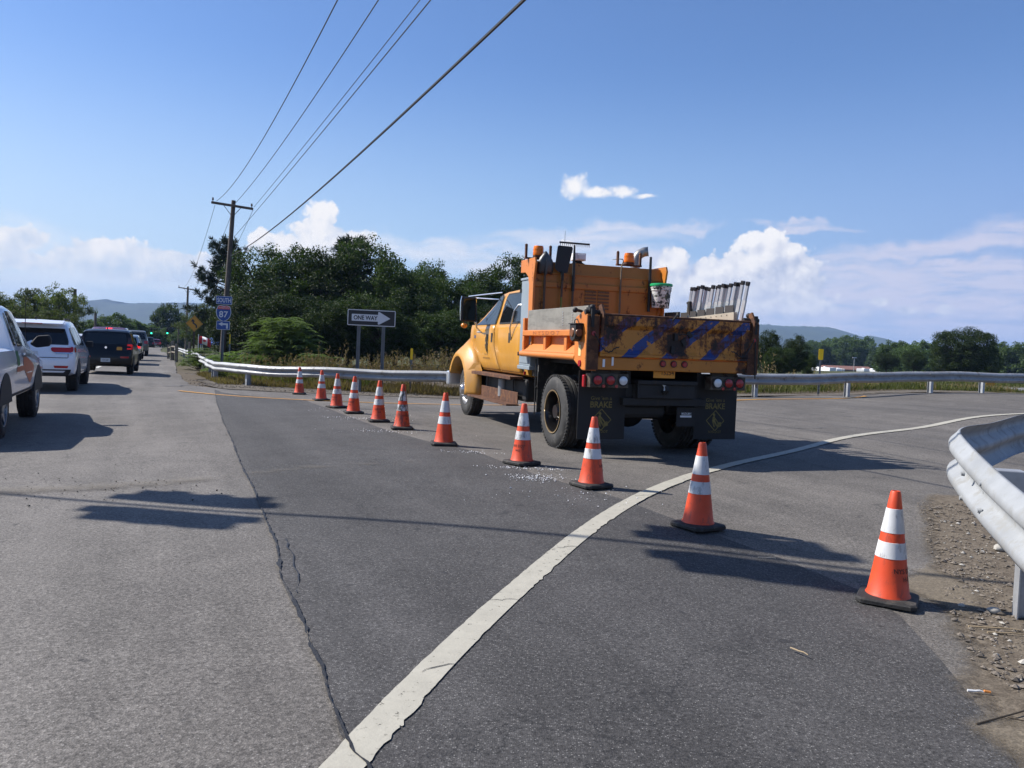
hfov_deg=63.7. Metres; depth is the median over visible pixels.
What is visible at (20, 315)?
tree
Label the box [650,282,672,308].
bucket
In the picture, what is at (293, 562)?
crack
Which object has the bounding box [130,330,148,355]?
van
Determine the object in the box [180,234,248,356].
tree
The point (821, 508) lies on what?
ramp road
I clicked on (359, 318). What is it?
one way sign
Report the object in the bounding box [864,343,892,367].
tree
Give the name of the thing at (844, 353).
tree
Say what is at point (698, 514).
traffic cone
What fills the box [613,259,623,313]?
pry hook
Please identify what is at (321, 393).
traffic cone
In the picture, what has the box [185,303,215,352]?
tree
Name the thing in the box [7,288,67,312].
tree
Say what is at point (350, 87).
power line
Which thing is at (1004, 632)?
stick
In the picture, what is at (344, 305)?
tree
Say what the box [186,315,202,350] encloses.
curve warning sign
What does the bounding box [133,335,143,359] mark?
crossover
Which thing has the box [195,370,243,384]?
dry grass
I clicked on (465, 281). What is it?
tree
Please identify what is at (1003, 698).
dirt shoulder
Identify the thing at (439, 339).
tree
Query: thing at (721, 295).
silver post
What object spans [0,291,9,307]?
tree
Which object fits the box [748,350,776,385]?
dry weeds
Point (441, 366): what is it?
dry weeds
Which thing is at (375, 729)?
white line
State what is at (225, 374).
green weeds
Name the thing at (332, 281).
tree
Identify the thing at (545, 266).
shovel
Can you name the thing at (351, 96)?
power line
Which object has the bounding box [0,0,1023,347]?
sky
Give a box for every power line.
[183,206,214,287]
[217,0,337,200]
[231,0,525,255]
[234,0,430,236]
[237,0,378,200]
[254,0,419,206]
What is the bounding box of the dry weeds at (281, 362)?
[235,353,328,379]
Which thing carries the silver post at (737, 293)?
on the dump truck at (569, 370)
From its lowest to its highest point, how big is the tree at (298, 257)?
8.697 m
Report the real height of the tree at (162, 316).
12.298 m
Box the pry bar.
[647,257,651,311]
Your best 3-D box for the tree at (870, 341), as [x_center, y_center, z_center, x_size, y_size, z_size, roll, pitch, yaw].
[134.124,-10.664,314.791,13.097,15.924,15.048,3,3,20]
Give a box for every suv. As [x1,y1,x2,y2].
[14,316,92,390]
[80,327,141,373]
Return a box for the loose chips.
[5,431,924,733]
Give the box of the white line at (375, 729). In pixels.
[319,413,1023,767]
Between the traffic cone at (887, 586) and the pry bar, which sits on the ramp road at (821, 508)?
the traffic cone at (887, 586)
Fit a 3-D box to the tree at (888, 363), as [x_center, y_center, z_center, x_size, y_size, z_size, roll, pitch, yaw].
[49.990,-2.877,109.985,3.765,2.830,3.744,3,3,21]
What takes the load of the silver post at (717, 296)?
on the dump truck at (569, 370)
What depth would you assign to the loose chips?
7.81 m
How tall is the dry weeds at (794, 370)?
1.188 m
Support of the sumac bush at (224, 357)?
on the ground at (181, 370)
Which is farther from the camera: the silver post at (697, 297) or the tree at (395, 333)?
the tree at (395, 333)
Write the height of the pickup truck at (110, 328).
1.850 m
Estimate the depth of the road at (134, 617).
4.67 m
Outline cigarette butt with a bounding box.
[967,689,990,693]
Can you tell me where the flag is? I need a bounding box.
[198,334,210,347]
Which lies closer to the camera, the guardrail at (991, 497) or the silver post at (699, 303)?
the guardrail at (991, 497)
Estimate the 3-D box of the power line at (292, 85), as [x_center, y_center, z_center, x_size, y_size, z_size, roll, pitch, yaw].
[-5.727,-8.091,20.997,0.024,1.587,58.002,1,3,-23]
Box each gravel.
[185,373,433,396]
[917,502,1023,694]
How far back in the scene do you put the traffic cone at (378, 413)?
14.29 m
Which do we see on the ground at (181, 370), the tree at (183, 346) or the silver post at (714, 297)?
the tree at (183, 346)
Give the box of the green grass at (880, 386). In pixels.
[737,382,1023,393]
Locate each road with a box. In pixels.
[0,347,1015,767]
[251,392,1023,767]
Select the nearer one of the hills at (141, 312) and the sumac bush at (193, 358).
the sumac bush at (193, 358)
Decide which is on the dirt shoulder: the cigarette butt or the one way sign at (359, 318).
the cigarette butt
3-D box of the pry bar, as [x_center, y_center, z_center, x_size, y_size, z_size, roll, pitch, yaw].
[2.199,-1.591,13.162,0.044,0.870,0.044,0,4,-41]
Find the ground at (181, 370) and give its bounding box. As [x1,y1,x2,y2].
[161,345,1023,396]
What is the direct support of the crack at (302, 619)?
on the road at (134, 617)
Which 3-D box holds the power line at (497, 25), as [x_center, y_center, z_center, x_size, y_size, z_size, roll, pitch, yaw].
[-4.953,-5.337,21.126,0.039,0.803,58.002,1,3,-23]
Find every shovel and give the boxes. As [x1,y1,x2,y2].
[537,251,553,308]
[555,245,572,307]
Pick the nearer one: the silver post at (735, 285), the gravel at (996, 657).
the gravel at (996, 657)
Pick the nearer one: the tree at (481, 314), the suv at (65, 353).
the suv at (65, 353)
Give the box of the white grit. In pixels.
[315,408,662,506]
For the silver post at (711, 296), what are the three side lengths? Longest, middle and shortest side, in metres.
1.055 x 0.051 x 0.050 m
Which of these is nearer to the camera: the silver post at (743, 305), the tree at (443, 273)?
the silver post at (743, 305)
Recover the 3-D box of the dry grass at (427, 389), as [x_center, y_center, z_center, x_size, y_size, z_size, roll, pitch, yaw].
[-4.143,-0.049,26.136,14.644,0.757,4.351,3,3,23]
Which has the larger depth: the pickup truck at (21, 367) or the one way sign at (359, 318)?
the one way sign at (359, 318)
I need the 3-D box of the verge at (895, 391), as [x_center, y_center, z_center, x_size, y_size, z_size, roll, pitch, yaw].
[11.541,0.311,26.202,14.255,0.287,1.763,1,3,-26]
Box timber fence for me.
[167,341,190,362]
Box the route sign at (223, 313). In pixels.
[216,296,231,374]
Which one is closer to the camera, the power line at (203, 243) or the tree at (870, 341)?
the power line at (203, 243)
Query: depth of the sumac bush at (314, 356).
29.77 m
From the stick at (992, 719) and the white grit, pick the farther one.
the white grit
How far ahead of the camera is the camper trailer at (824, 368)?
252.87 m
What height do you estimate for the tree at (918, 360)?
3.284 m
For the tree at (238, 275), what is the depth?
52.69 m
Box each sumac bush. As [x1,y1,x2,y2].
[177,348,219,369]
[200,351,251,371]
[231,317,329,366]
[297,353,343,366]
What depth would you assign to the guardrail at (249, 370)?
24.68 m
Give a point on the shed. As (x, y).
(848, 368)
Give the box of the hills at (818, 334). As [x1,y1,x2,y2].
[759,324,920,351]
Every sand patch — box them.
[908,569,979,612]
[974,721,1023,756]
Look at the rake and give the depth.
12.72 m
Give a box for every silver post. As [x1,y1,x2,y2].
[686,287,692,316]
[688,287,696,317]
[693,286,699,310]
[696,285,704,316]
[701,287,707,309]
[704,287,710,315]
[707,285,715,308]
[712,286,716,307]
[714,285,720,314]
[717,284,725,306]
[722,284,728,307]
[724,283,732,312]
[730,282,737,304]
[734,282,740,311]
[735,281,745,319]
[739,281,750,319]
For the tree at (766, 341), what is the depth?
51.59 m
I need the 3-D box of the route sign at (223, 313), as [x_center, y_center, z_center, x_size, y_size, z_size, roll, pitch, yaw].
[-11.586,-1.711,32.995,0.630,3.601,0.051,3,3,-2]
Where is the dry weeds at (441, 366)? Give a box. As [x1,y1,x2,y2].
[271,342,457,394]
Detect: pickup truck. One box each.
[0,296,51,437]
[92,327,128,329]
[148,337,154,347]
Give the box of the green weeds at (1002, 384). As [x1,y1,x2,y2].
[758,373,1023,387]
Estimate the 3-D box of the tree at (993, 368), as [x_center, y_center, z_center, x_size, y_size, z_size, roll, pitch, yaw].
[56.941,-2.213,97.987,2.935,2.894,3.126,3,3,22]
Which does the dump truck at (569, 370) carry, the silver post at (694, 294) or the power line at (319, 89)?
the silver post at (694, 294)
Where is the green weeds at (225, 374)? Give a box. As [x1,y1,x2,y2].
[188,353,387,386]
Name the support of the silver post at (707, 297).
on the dump truck at (569, 370)
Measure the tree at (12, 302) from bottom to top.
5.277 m
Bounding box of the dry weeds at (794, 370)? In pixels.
[766,365,842,373]
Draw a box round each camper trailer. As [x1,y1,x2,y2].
[815,366,835,370]
[856,368,869,371]
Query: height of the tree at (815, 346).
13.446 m
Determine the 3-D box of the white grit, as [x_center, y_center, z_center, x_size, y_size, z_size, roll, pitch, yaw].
[-1.212,0.799,12.175,3.210,0.066,10.671,1,3,-16]
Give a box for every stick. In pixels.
[968,625,1022,630]
[976,710,1023,724]
[987,631,1023,634]
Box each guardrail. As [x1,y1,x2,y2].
[174,348,1023,396]
[946,414,1023,619]
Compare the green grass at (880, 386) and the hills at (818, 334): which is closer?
the green grass at (880, 386)
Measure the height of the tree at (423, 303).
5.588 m
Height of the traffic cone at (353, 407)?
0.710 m
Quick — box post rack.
[664,305,736,319]
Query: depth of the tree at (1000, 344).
178.13 m
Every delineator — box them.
[229,334,230,356]
[409,348,412,392]
[817,349,823,393]
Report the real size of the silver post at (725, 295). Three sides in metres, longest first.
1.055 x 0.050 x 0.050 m
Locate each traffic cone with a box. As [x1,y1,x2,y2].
[292,367,305,393]
[312,370,329,400]
[325,373,347,407]
[343,376,363,413]
[367,380,389,421]
[390,384,413,429]
[430,393,457,445]
[502,403,540,465]
[569,417,613,488]
[670,442,725,531]
[855,490,919,611]
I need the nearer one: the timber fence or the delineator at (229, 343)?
the delineator at (229, 343)
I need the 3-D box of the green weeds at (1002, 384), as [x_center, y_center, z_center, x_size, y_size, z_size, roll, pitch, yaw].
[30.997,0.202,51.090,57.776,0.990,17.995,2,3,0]
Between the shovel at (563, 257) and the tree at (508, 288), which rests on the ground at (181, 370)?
the tree at (508, 288)
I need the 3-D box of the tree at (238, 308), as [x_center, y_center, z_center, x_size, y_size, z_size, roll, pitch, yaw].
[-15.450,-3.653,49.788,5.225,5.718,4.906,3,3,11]
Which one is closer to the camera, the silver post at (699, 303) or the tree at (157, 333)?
the silver post at (699, 303)
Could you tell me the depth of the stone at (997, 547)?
6.64 m
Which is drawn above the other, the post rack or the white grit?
the post rack
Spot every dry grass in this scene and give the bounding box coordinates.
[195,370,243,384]
[222,373,459,395]
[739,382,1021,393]
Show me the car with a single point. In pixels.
(157, 341)
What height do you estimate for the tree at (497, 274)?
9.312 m
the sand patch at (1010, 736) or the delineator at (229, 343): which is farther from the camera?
the delineator at (229, 343)
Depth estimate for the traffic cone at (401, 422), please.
13.13 m
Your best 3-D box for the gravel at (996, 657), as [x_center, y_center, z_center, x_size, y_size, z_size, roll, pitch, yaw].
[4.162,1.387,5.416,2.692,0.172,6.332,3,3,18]
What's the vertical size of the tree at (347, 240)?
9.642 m
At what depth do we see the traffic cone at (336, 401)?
17.16 m
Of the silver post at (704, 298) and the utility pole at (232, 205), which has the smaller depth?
the silver post at (704, 298)
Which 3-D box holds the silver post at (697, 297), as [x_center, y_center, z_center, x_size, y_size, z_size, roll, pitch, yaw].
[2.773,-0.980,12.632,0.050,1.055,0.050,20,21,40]
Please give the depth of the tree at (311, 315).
45.20 m
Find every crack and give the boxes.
[215,393,371,767]
[285,538,298,591]
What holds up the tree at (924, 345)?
on the ground at (181, 370)
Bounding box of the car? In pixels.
[154,339,160,346]
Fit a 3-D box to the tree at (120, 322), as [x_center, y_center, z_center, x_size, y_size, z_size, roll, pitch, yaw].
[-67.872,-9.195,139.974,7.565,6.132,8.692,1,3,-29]
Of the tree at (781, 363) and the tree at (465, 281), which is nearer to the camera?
the tree at (781, 363)
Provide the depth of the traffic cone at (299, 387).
21.81 m
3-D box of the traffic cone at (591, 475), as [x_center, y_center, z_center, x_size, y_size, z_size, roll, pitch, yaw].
[0.828,0.689,8.433,0.356,0.710,0.356,1,3,-32]
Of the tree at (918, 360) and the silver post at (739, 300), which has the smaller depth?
the silver post at (739, 300)
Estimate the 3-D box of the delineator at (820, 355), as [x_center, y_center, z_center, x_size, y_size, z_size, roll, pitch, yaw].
[9.555,-0.273,25.620,0.150,1.630,0.044,3,3,0]
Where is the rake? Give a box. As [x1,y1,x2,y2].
[559,241,589,306]
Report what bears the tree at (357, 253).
on the ground at (181, 370)
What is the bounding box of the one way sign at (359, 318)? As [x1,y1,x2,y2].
[347,309,395,386]
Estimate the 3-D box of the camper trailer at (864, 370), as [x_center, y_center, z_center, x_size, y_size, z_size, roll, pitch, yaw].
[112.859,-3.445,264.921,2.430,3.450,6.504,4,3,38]
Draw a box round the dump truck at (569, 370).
[446,243,759,447]
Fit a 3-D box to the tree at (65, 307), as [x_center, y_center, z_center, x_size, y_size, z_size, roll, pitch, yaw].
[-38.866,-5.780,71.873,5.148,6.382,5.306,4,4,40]
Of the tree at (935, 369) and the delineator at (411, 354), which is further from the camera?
the tree at (935, 369)
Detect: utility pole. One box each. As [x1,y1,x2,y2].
[94,313,96,326]
[178,286,194,349]
[211,197,252,356]
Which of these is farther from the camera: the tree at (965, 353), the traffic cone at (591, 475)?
the tree at (965, 353)
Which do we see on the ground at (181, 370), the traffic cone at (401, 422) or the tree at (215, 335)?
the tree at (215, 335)
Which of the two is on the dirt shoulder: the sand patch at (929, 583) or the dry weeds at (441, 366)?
the sand patch at (929, 583)
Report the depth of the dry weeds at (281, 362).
28.89 m
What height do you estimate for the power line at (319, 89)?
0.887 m
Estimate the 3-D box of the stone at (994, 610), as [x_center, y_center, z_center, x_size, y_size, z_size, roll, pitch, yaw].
[2.998,1.411,5.127,0.091,0.048,0.057,2,3,0]
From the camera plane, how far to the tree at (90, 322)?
129.02 m
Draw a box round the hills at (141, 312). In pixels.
[6,299,213,325]
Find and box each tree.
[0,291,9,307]
[0,291,35,318]
[6,303,44,318]
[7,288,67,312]
[29,309,83,333]
[32,281,97,331]
[77,319,104,331]
[91,312,136,329]
[127,318,149,333]
[142,323,170,345]
[147,302,185,346]
[167,328,195,347]
[168,313,191,347]
[171,314,204,347]
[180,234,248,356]
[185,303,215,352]
[204,300,243,358]
[215,241,320,342]
[219,277,297,353]
[236,290,329,354]
[248,242,348,304]
[277,300,355,361]
[284,245,374,364]
[313,289,397,367]
[321,234,430,365]
[328,234,378,364]
[340,297,424,368]
[353,259,445,366]
[381,283,453,364]
[406,308,477,368]
[414,258,452,364]
[426,274,490,365]
[445,303,492,345]
[446,269,503,311]
[470,251,527,303]
[506,279,520,292]
[757,329,784,373]
[761,346,798,373]
[781,334,811,373]
[800,353,817,373]
[803,340,834,366]
[815,337,837,362]
[829,335,869,365]
[850,335,876,366]
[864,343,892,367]
[871,339,912,371]
[872,352,900,371]
[891,339,939,371]
[900,348,927,371]
[928,353,948,371]
[929,326,1004,371]
[980,341,1022,372]
[982,355,1004,372]
[997,341,1023,373]
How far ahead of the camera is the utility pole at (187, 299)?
110.59 m
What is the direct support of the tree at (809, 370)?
on the ground at (181, 370)
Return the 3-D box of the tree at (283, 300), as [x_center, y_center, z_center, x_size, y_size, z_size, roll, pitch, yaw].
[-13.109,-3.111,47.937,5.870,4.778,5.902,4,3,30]
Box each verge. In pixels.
[180,361,459,397]
[737,390,1016,395]
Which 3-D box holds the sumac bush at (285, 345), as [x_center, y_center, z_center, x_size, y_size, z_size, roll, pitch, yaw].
[-8.531,-1.319,30.980,3.980,2.448,3.029,2,3,0]
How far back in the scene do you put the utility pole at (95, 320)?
94.72 m
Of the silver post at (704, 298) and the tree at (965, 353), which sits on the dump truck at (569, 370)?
the silver post at (704, 298)
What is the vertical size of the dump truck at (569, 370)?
3.285 m
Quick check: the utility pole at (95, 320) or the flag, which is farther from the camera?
the utility pole at (95, 320)
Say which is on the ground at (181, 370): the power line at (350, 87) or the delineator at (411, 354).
the delineator at (411, 354)
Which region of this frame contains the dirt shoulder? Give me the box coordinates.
[923,494,1023,724]
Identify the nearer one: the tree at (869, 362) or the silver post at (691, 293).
the silver post at (691, 293)
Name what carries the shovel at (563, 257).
hanging from the dump truck at (569, 370)
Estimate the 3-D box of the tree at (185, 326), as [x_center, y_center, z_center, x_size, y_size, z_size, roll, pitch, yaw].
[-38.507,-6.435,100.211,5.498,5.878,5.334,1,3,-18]
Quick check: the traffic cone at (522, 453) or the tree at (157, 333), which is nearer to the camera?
the traffic cone at (522, 453)
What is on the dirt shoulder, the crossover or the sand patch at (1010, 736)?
the sand patch at (1010, 736)
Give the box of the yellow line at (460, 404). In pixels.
[185,391,864,404]
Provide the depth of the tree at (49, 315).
65.47 m
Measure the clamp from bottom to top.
0.200 m
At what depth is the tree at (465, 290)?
58.77 m
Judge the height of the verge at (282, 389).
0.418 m
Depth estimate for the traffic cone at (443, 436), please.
11.21 m
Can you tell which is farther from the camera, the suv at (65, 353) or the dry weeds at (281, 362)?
the dry weeds at (281, 362)
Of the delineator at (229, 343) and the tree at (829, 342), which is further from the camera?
the tree at (829, 342)
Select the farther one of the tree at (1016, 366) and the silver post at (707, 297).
the tree at (1016, 366)
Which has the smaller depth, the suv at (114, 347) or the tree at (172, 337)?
the suv at (114, 347)
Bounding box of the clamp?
[687,301,692,314]
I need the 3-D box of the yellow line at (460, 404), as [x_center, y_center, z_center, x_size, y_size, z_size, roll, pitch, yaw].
[1.237,0.363,21.723,19.965,0.418,3.712,2,3,-9]
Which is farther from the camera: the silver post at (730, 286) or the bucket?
the bucket
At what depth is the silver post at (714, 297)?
12.02 m
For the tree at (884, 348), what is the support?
on the ground at (181, 370)
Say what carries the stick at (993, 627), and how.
on the dirt shoulder
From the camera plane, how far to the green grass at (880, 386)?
28.05 m
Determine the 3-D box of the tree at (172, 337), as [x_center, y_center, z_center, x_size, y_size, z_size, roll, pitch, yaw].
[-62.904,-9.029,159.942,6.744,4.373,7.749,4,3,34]
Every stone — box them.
[986,607,1000,613]
[993,544,1004,551]
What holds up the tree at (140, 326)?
on the ground at (181, 370)
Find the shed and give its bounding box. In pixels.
[821,365,869,370]

